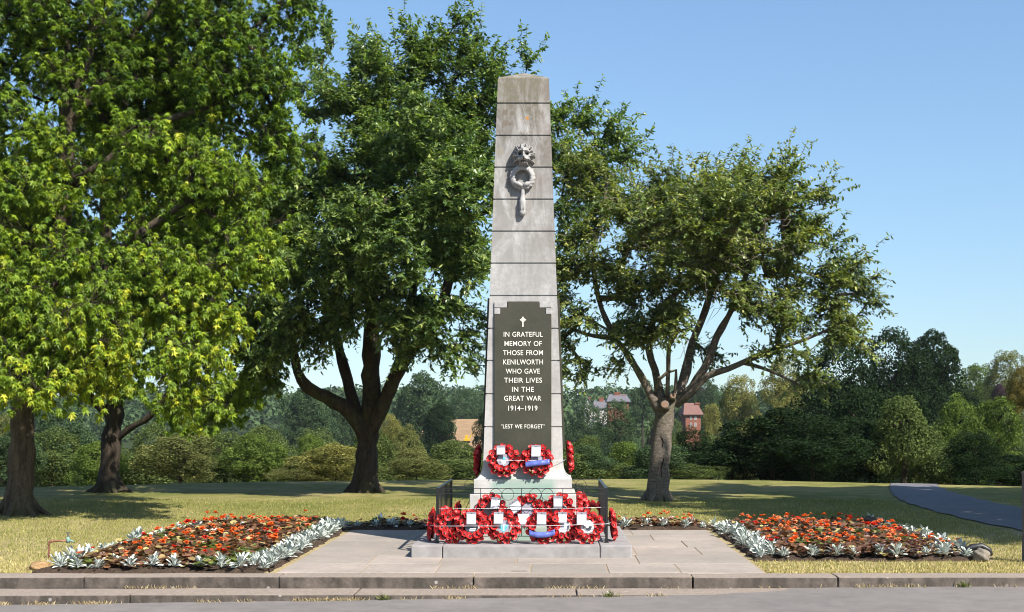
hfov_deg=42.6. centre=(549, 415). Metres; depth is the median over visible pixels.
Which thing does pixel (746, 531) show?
silver plant
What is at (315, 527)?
silver plant
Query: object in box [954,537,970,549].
silver plant
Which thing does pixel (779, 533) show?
begonia plant
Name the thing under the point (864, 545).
begonia plant
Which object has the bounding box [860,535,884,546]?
begonia plant
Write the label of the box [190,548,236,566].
begonia plant
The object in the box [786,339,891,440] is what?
broadleaf tree
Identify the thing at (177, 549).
begonia plant
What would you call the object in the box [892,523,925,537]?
begonia plant
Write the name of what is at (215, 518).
begonia plant
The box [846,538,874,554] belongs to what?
begonia plant
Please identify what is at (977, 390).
broadleaf tree
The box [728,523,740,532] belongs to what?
silver plant
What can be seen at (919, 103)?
sky
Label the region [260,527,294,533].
begonia plant
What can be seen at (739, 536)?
silver plant
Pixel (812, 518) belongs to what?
begonia plant
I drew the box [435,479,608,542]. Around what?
railing
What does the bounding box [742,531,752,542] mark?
silver plant
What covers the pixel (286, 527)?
begonia plant
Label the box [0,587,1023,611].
road
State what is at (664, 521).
silver plant
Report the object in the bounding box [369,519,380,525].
silver plant
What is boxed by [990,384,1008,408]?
broadleaf tree
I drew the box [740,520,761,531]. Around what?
begonia plant
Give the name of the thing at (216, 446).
broadleaf tree
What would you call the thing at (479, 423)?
broadleaf tree
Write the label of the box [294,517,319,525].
begonia plant
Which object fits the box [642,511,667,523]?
begonia plant
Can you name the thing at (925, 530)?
silver plant
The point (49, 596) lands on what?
kerb
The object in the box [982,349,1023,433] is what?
broadleaf tree
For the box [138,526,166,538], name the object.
begonia plant
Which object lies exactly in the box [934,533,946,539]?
silver plant
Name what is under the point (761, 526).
begonia plant
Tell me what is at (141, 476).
bush
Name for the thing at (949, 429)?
broadleaf tree
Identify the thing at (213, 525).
begonia plant
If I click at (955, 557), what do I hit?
flower bed
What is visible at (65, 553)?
silver plant
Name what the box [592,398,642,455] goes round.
broadleaf tree
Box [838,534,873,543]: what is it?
begonia plant
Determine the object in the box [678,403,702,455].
brick house
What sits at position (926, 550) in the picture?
silver plant
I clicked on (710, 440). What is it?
broadleaf tree
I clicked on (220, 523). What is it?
begonia plant
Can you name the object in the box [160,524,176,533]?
begonia plant
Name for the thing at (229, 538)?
begonia plant
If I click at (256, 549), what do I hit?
begonia plant
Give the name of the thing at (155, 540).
begonia plant
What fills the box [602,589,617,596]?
weed
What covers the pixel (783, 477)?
broadleaf tree
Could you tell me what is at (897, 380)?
broadleaf tree
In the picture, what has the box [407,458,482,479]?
bush
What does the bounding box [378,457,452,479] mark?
bush
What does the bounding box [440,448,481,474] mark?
broadleaf tree
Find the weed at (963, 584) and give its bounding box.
[955,581,975,586]
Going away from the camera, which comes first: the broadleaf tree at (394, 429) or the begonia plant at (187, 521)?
the begonia plant at (187, 521)
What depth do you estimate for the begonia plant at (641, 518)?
20.24 m
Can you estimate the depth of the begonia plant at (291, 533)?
18.04 m
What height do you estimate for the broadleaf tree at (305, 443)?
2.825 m
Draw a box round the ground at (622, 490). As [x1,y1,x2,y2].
[0,411,1023,585]
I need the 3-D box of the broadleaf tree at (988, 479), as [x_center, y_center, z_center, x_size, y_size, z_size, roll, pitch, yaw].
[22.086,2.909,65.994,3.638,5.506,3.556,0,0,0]
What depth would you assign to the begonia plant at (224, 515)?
19.79 m
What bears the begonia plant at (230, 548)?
on the flower bed at (153, 568)
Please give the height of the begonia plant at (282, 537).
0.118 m
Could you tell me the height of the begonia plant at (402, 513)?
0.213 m
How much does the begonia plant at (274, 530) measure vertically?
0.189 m
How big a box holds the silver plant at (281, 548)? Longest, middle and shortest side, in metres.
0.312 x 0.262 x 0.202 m
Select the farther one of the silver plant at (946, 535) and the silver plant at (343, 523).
the silver plant at (343, 523)
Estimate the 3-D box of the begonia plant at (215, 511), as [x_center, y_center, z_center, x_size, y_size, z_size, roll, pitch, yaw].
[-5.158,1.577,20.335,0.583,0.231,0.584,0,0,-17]
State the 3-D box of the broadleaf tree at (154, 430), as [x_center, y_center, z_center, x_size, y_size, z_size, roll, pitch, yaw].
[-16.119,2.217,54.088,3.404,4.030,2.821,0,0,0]
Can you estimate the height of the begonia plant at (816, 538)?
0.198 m
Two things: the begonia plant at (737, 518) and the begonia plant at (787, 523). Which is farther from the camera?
the begonia plant at (737, 518)
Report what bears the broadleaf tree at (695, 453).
on the ground at (622, 490)
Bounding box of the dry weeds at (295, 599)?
[0,583,1016,605]
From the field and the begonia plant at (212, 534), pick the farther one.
the field
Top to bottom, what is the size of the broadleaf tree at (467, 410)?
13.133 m
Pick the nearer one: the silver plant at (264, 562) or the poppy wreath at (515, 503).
the silver plant at (264, 562)
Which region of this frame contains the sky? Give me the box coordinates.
[0,0,1023,409]
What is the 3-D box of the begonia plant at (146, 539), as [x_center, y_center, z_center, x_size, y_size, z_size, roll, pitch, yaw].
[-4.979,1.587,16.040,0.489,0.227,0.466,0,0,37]
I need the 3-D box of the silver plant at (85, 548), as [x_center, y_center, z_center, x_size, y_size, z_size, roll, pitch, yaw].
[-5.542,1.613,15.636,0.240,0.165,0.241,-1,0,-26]
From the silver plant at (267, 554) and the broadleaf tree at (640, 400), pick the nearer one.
the silver plant at (267, 554)
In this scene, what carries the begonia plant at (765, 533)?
on the flower bed at (955, 557)
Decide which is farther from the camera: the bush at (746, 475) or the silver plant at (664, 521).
the bush at (746, 475)
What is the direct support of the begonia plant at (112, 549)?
on the flower bed at (153, 568)
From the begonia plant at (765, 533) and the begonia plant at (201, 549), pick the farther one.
the begonia plant at (765, 533)
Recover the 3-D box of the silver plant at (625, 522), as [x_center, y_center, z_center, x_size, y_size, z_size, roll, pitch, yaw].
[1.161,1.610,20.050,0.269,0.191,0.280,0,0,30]
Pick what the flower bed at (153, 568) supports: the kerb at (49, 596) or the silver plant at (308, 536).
the silver plant at (308, 536)
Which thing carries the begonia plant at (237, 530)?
on the flower bed at (153, 568)
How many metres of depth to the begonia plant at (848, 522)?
19.24 m
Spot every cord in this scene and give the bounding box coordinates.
[431,523,608,525]
[439,507,600,508]
[484,459,565,460]
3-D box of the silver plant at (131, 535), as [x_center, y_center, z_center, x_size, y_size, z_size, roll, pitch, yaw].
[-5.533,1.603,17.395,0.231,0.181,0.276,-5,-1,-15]
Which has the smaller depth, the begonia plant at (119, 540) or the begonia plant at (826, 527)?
the begonia plant at (119, 540)
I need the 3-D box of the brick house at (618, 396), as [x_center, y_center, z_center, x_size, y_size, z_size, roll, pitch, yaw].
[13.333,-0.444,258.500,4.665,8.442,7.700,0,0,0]
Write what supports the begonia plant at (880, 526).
on the flower bed at (955, 557)
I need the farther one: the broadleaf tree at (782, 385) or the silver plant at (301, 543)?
the broadleaf tree at (782, 385)
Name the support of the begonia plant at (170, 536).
on the flower bed at (153, 568)
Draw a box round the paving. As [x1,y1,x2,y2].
[277,530,763,573]
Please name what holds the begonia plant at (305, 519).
on the flower bed at (153, 568)
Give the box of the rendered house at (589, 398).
[584,397,593,429]
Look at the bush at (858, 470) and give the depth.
41.28 m
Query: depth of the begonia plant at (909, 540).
16.84 m
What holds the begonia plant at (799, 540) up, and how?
on the flower bed at (955, 557)
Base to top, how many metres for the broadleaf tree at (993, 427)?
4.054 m
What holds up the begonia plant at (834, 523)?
on the flower bed at (955, 557)
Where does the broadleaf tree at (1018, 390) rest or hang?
on the ground at (622, 490)
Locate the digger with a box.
[464,433,474,442]
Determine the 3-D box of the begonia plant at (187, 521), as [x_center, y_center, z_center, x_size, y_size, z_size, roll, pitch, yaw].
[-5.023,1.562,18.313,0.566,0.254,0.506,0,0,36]
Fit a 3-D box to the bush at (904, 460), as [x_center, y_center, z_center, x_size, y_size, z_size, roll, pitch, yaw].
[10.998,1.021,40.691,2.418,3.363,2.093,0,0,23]
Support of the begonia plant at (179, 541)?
on the flower bed at (153, 568)
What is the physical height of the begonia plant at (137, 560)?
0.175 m
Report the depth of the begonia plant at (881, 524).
18.98 m
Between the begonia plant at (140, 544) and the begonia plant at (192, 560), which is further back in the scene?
the begonia plant at (140, 544)
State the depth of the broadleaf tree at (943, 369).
89.00 m
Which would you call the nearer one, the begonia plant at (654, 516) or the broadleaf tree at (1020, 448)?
the begonia plant at (654, 516)
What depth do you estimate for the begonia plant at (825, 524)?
17.81 m
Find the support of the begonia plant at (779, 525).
on the flower bed at (955, 557)
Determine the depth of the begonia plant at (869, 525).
19.25 m
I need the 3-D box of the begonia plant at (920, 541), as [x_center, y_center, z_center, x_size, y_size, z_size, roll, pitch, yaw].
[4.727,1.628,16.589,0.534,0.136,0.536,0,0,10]
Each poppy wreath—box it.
[426,507,435,540]
[433,508,465,543]
[439,505,455,534]
[454,501,461,530]
[455,509,489,543]
[473,444,481,475]
[475,492,508,520]
[486,443,520,476]
[488,508,520,543]
[508,494,543,527]
[520,444,553,477]
[525,509,560,543]
[542,492,575,522]
[546,509,574,543]
[566,440,574,472]
[570,508,604,543]
[576,491,589,519]
[587,500,599,528]
[609,508,617,540]
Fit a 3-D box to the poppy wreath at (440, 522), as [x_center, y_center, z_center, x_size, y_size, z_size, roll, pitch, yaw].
[-1.219,1.360,16.230,0.454,0.448,0.107,0,-9,-8]
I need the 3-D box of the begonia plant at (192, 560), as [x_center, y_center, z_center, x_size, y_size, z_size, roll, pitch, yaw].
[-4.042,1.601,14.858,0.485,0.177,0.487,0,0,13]
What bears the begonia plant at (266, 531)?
on the flower bed at (153, 568)
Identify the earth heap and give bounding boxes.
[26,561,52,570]
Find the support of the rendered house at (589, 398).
on the ground at (622, 490)
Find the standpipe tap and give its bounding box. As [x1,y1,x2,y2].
[47,532,73,558]
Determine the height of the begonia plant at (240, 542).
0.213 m
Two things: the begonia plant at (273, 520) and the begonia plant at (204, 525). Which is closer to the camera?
the begonia plant at (204, 525)
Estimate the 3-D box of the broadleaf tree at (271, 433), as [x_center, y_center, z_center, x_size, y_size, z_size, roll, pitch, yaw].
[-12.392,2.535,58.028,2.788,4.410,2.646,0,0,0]
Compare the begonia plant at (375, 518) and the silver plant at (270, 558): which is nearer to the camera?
the silver plant at (270, 558)
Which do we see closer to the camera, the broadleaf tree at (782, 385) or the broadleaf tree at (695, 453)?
the broadleaf tree at (695, 453)
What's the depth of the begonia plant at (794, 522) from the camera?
18.92 m
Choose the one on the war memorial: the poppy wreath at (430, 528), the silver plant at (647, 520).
the poppy wreath at (430, 528)
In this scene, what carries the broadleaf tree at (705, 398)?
on the ground at (622, 490)
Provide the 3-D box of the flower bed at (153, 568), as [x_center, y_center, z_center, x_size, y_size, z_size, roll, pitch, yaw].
[-4.407,1.694,17.610,2.703,0.180,6.348,0,0,0]
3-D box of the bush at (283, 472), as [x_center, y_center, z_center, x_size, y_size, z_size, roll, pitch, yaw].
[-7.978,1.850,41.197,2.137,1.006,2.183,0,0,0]
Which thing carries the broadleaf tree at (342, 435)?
on the ground at (622, 490)
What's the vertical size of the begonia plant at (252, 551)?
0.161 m
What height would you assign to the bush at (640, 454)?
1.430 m
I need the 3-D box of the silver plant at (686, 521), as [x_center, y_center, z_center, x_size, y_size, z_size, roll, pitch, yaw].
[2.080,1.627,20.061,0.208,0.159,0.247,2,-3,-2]
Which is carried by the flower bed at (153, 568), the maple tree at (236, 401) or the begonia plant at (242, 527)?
the begonia plant at (242, 527)
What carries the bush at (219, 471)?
on the ground at (622, 490)
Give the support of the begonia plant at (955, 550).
on the flower bed at (955, 557)
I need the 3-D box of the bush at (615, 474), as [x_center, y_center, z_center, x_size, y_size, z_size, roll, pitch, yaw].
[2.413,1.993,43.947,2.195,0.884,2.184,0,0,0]
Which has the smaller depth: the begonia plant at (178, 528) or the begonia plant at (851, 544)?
the begonia plant at (851, 544)
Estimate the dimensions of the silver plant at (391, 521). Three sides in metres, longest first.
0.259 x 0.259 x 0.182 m
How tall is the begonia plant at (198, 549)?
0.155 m
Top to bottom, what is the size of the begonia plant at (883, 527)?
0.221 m
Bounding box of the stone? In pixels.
[973,547,989,560]
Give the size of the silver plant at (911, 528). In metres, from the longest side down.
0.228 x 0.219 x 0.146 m
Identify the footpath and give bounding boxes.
[889,483,1021,529]
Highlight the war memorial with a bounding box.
[411,73,631,557]
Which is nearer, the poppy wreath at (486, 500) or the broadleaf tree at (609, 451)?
the poppy wreath at (486, 500)
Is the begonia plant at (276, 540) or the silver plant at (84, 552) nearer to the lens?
the silver plant at (84, 552)
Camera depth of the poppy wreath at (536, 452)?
16.72 m
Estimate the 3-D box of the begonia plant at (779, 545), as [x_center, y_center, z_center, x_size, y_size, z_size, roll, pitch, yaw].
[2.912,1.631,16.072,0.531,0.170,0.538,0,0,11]
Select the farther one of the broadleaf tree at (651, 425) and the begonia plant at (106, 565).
the broadleaf tree at (651, 425)
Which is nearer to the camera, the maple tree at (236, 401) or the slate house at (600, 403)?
the maple tree at (236, 401)
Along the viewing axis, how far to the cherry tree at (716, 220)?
25.94 m
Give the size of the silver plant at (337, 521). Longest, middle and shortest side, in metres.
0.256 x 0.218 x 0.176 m
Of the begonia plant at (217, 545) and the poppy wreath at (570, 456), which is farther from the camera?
the poppy wreath at (570, 456)
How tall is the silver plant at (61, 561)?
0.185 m
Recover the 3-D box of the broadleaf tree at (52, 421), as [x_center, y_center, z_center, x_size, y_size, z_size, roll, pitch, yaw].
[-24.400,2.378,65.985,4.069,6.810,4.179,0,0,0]
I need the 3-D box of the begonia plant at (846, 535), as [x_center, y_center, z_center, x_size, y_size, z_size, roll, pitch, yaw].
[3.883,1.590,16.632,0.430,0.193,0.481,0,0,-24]
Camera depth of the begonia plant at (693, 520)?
20.48 m
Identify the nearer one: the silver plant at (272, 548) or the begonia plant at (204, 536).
the silver plant at (272, 548)
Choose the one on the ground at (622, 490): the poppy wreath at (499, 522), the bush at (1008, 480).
the bush at (1008, 480)
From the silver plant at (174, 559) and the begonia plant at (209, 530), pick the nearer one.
the silver plant at (174, 559)
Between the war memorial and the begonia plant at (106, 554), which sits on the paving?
the war memorial
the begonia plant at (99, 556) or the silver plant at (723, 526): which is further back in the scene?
the silver plant at (723, 526)
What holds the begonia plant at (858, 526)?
on the flower bed at (955, 557)
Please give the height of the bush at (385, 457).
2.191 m
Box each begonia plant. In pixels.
[59,551,101,568]
[79,549,123,563]
[91,546,116,558]
[91,557,127,567]
[97,546,123,555]
[104,547,149,554]
[107,538,142,548]
[112,550,149,567]
[122,542,161,553]
[123,540,141,547]
[127,539,179,562]
[134,531,170,545]
[136,536,162,552]
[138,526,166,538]
[143,533,175,548]
[147,550,189,565]
[148,543,178,550]
[153,546,189,552]
[154,526,179,536]
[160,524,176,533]
[162,551,199,562]
[163,544,192,558]
[166,533,191,543]
[168,530,197,545]
[171,521,190,531]
[171,527,195,539]
[172,540,201,548]
[174,519,207,532]
[176,534,205,539]
[178,529,207,535]
[178,542,206,551]
[178,549,210,566]
[183,535,216,547]
[188,545,207,552]
[189,536,223,548]
[190,526,221,535]
[190,544,225,559]
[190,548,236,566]
[191,518,215,528]
[198,527,224,541]
[200,544,237,551]
[200,547,229,561]
[202,531,219,540]
[203,517,226,527]
[204,510,232,521]
[205,524,229,534]
[205,537,240,555]
[208,515,235,528]
[210,546,254,558]
[212,527,247,540]
[213,529,239,543]
[213,549,257,564]
[217,535,245,545]
[219,522,244,536]
[222,513,240,523]
[222,542,249,550]
[227,516,257,529]
[227,538,254,550]
[231,534,262,544]
[232,525,255,534]
[232,531,251,541]
[235,543,270,554]
[237,515,260,524]
[238,527,266,538]
[240,520,267,531]
[246,536,276,542]
[250,521,281,535]
[251,532,285,551]
[252,513,263,521]
[254,533,270,539]
[257,518,277,527]
[258,539,284,545]
[259,527,288,537]
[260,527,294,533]
[262,515,279,524]
[262,534,298,540]
[266,521,290,528]
[268,519,304,529]
[276,515,300,522]
[277,527,299,535]
[282,522,311,533]
[283,509,312,521]
[291,516,319,524]
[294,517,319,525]
[295,517,314,528]
[305,515,331,521]
[351,518,378,526]
[364,514,389,525]
[373,516,401,524]
[395,512,412,521]
[395,516,419,525]
[406,514,422,521]
[619,517,641,525]
[634,516,660,525]
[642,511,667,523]
[648,510,684,525]
[671,516,696,525]
[683,513,706,524]
[726,513,753,527]
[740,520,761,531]
[741,518,762,526]
[747,527,771,540]
[748,520,782,532]
[757,527,780,536]
[763,537,790,548]
[765,514,790,527]
[765,522,790,534]
[767,521,792,532]
[767,542,808,556]
[770,532,803,541]
[772,524,808,540]
[776,527,806,535]
[776,535,806,553]
[783,517,806,526]
[784,515,802,525]
[784,518,802,530]
[789,531,819,545]
[790,524,812,533]
[791,514,823,524]
[791,537,829,556]
[796,519,823,531]
[801,512,834,523]
[804,517,832,530]
[804,529,820,540]
[804,537,833,552]
[807,531,837,539]
[808,532,832,541]
[813,522,832,531]
[815,533,860,554]
[819,520,847,531]
[820,523,848,537]
[825,513,842,520]
[829,519,863,528]
[831,520,849,529]
[831,538,864,552]
[832,524,855,531]
[833,528,864,539]
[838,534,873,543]
[845,534,864,544]
[846,518,871,528]
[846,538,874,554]
[848,515,869,522]
[853,530,879,540]
[854,521,885,534]
[855,518,875,528]
[856,542,886,550]
[860,516,877,525]
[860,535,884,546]
[863,521,888,532]
[868,525,896,539]
[868,537,906,556]
[871,519,890,528]
[874,519,905,530]
[876,528,902,541]
[881,532,921,552]
[885,529,912,540]
[888,526,908,536]
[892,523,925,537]
[897,546,933,557]
[898,535,923,545]
[907,536,932,549]
[910,539,940,546]
[918,533,937,541]
[920,541,955,556]
[926,535,947,542]
[929,537,966,552]
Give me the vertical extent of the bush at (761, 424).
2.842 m
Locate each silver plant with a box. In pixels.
[50,551,58,563]
[51,552,69,567]
[62,545,77,559]
[68,556,85,566]
[69,544,90,558]
[80,544,94,556]
[90,558,104,566]
[98,542,108,548]
[122,554,139,566]
[126,530,140,540]
[133,526,143,537]
[143,551,164,565]
[166,553,181,565]
[173,521,185,528]
[189,520,203,525]
[189,556,208,564]
[214,552,230,567]
[229,550,252,567]
[246,551,262,565]
[254,549,268,558]
[256,558,269,567]
[260,551,273,562]
[264,552,278,564]
[267,545,278,552]
[271,549,284,560]
[275,543,293,558]
[279,540,299,551]
[282,535,295,544]
[286,540,297,554]
[295,535,312,546]
[297,539,307,549]
[300,532,313,543]
[311,524,321,531]
[313,528,328,538]
[314,526,329,536]
[319,520,327,529]
[321,517,333,523]
[325,520,338,533]
[326,527,334,534]
[332,518,342,527]
[338,518,350,527]
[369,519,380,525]
[387,517,398,526]
[404,520,413,526]
[619,516,631,526]
[641,517,651,525]
[659,517,670,525]
[681,518,690,526]
[698,520,706,526]
[709,517,716,526]
[719,520,728,533]
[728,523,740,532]
[733,532,748,544]
[738,527,750,534]
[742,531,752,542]
[746,530,760,541]
[748,536,762,549]
[749,541,768,553]
[754,545,767,556]
[765,539,777,550]
[767,545,775,554]
[776,546,789,556]
[804,544,822,555]
[825,544,847,554]
[847,546,858,554]
[874,543,889,553]
[889,542,907,555]
[906,526,917,532]
[919,527,935,536]
[921,545,931,554]
[929,541,948,551]
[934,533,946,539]
[937,532,948,539]
[937,542,957,554]
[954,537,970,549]
[956,547,972,555]
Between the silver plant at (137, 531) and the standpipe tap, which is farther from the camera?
the silver plant at (137, 531)
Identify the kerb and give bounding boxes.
[0,573,1023,590]
[0,588,791,604]
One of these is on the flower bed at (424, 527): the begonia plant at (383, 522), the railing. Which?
the begonia plant at (383, 522)
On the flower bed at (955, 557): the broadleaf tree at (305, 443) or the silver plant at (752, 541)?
the silver plant at (752, 541)
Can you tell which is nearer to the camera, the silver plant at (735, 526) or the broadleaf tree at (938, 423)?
the silver plant at (735, 526)
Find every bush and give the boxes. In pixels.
[0,429,48,486]
[34,426,99,486]
[62,440,129,485]
[84,454,178,485]
[127,433,217,483]
[189,431,255,482]
[216,432,288,481]
[263,459,328,481]
[283,444,356,481]
[351,432,403,480]
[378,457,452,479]
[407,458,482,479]
[563,448,609,478]
[565,443,621,478]
[599,462,647,478]
[618,443,696,478]
[669,463,731,479]
[695,406,846,480]
[695,432,760,479]
[753,414,872,481]
[793,416,897,482]
[862,395,944,483]
[884,441,980,484]
[938,430,1014,485]
[967,454,1023,486]
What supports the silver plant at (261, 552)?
on the flower bed at (153, 568)
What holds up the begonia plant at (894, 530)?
on the flower bed at (955, 557)
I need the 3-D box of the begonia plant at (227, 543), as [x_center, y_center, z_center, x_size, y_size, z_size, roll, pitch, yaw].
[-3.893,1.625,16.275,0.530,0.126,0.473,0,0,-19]
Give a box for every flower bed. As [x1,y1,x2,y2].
[32,524,350,573]
[348,520,709,529]
[707,522,990,561]
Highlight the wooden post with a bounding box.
[1021,472,1023,561]
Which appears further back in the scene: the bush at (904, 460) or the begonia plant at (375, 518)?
the bush at (904, 460)
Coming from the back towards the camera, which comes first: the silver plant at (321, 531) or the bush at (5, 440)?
the bush at (5, 440)
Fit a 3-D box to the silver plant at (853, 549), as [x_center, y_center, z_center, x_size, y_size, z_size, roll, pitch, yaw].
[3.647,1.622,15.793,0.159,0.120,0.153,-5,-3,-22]
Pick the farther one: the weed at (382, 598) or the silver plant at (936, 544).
the silver plant at (936, 544)
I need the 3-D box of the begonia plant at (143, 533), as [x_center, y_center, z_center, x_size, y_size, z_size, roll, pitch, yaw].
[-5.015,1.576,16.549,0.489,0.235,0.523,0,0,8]
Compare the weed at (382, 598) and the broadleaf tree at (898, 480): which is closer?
the weed at (382, 598)
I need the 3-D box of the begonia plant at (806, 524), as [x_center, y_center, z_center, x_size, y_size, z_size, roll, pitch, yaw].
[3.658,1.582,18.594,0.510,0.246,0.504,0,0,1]
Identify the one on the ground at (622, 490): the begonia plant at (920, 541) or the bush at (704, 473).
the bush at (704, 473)
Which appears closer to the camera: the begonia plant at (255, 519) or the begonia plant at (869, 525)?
the begonia plant at (869, 525)
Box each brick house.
[605,392,630,434]
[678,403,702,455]
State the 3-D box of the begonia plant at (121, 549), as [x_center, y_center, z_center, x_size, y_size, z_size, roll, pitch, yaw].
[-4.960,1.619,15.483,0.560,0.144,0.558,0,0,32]
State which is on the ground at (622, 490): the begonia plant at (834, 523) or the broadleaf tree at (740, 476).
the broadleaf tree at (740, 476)
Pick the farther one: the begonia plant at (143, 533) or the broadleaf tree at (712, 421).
the broadleaf tree at (712, 421)
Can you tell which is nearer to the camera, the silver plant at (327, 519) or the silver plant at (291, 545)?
the silver plant at (291, 545)
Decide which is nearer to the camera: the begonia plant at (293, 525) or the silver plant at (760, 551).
the silver plant at (760, 551)
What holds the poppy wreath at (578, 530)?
attached to the war memorial
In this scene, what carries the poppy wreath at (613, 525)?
on the war memorial
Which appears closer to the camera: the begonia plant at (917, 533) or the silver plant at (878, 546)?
the silver plant at (878, 546)
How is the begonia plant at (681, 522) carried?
on the flower bed at (424, 527)
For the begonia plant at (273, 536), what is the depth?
16.25 m
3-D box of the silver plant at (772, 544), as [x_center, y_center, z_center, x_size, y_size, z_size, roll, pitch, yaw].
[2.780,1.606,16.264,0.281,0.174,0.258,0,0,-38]
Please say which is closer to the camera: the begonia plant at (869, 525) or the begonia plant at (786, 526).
the begonia plant at (786, 526)
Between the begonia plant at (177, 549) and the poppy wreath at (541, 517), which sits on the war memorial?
the poppy wreath at (541, 517)
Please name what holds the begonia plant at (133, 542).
on the flower bed at (153, 568)
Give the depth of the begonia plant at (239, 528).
17.71 m
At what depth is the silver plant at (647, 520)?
20.11 m
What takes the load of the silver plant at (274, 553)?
on the flower bed at (153, 568)
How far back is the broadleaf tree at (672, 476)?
89.58 m
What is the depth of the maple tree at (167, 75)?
21.69 m
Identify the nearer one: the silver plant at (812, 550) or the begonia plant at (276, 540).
the silver plant at (812, 550)
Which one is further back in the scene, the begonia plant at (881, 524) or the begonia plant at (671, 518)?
the begonia plant at (671, 518)
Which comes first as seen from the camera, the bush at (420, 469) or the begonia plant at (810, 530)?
the begonia plant at (810, 530)
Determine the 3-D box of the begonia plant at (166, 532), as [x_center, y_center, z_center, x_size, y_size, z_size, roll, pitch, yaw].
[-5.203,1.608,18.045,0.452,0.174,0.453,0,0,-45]
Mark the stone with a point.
(980, 554)
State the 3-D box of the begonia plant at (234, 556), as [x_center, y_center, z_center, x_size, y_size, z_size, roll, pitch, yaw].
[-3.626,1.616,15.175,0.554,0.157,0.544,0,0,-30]
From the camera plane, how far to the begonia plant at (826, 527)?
18.29 m
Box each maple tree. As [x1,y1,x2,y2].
[0,0,332,516]
[0,50,325,492]
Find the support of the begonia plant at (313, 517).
on the flower bed at (153, 568)
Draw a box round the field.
[422,419,481,447]
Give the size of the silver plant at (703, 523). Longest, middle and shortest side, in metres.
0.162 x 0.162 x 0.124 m
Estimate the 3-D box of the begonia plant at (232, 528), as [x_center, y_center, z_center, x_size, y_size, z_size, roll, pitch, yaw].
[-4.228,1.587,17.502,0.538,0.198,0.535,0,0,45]
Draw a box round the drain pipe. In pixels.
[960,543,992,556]
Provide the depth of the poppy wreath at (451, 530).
16.98 m
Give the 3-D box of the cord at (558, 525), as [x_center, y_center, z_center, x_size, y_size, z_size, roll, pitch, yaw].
[-0.370,1.344,16.217,2.266,0.041,0.330,0,0,0]
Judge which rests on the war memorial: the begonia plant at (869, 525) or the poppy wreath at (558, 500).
the poppy wreath at (558, 500)
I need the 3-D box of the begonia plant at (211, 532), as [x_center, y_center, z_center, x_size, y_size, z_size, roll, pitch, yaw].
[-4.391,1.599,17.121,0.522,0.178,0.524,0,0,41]
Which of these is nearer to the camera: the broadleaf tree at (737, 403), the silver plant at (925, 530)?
the silver plant at (925, 530)
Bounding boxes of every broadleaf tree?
[0,412,10,486]
[35,397,100,486]
[46,424,97,485]
[120,444,151,482]
[121,421,198,483]
[173,422,240,483]
[240,424,300,481]
[273,387,329,449]
[292,426,336,479]
[297,433,329,481]
[317,408,355,446]
[320,442,353,480]
[379,413,407,466]
[379,430,429,480]
[381,370,456,457]
[381,423,431,479]
[421,402,458,457]
[425,439,482,479]
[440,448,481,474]
[446,387,483,448]
[471,413,483,454]
[564,399,606,450]
[573,434,602,478]
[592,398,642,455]
[600,444,648,478]
[605,441,644,478]
[630,380,653,447]
[644,415,682,451]
[646,436,690,478]
[648,426,653,445]
[672,425,711,479]
[689,379,726,446]
[693,434,726,479]
[698,403,722,479]
[717,374,761,438]
[722,441,758,479]
[733,415,765,476]
[756,450,802,480]
[757,356,809,407]
[773,392,804,430]
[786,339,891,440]
[826,386,911,483]
[858,326,950,424]
[881,442,928,483]
[890,388,932,482]
[900,328,984,431]
[919,392,988,485]
[928,419,956,484]
[951,363,991,412]
[960,395,1023,484]
[974,424,1007,485]
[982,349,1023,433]
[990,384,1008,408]
[994,433,1023,486]
[1004,365,1023,414]
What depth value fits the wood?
324.51 m
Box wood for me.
[0,383,1023,441]
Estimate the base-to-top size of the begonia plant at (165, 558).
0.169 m
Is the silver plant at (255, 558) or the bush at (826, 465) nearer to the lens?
the silver plant at (255, 558)
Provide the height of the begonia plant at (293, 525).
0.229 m
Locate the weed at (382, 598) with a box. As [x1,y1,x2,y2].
[376,594,391,599]
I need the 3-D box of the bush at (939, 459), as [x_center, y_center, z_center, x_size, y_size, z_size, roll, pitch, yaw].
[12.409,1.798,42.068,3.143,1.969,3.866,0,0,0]
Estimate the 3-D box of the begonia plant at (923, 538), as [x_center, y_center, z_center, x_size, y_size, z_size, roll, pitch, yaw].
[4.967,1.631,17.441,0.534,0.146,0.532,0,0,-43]
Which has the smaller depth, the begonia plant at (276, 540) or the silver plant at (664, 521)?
the begonia plant at (276, 540)
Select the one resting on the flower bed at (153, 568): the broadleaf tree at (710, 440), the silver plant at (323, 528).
the silver plant at (323, 528)
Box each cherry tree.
[229,0,666,492]
[552,126,897,501]
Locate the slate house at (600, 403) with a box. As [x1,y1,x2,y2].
[593,397,606,427]
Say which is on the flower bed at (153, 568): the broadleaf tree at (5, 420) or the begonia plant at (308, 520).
the begonia plant at (308, 520)
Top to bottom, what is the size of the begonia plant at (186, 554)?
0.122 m
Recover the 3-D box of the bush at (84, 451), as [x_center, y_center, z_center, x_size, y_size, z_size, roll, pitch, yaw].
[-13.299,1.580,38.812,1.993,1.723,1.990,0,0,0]
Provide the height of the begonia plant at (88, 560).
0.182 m

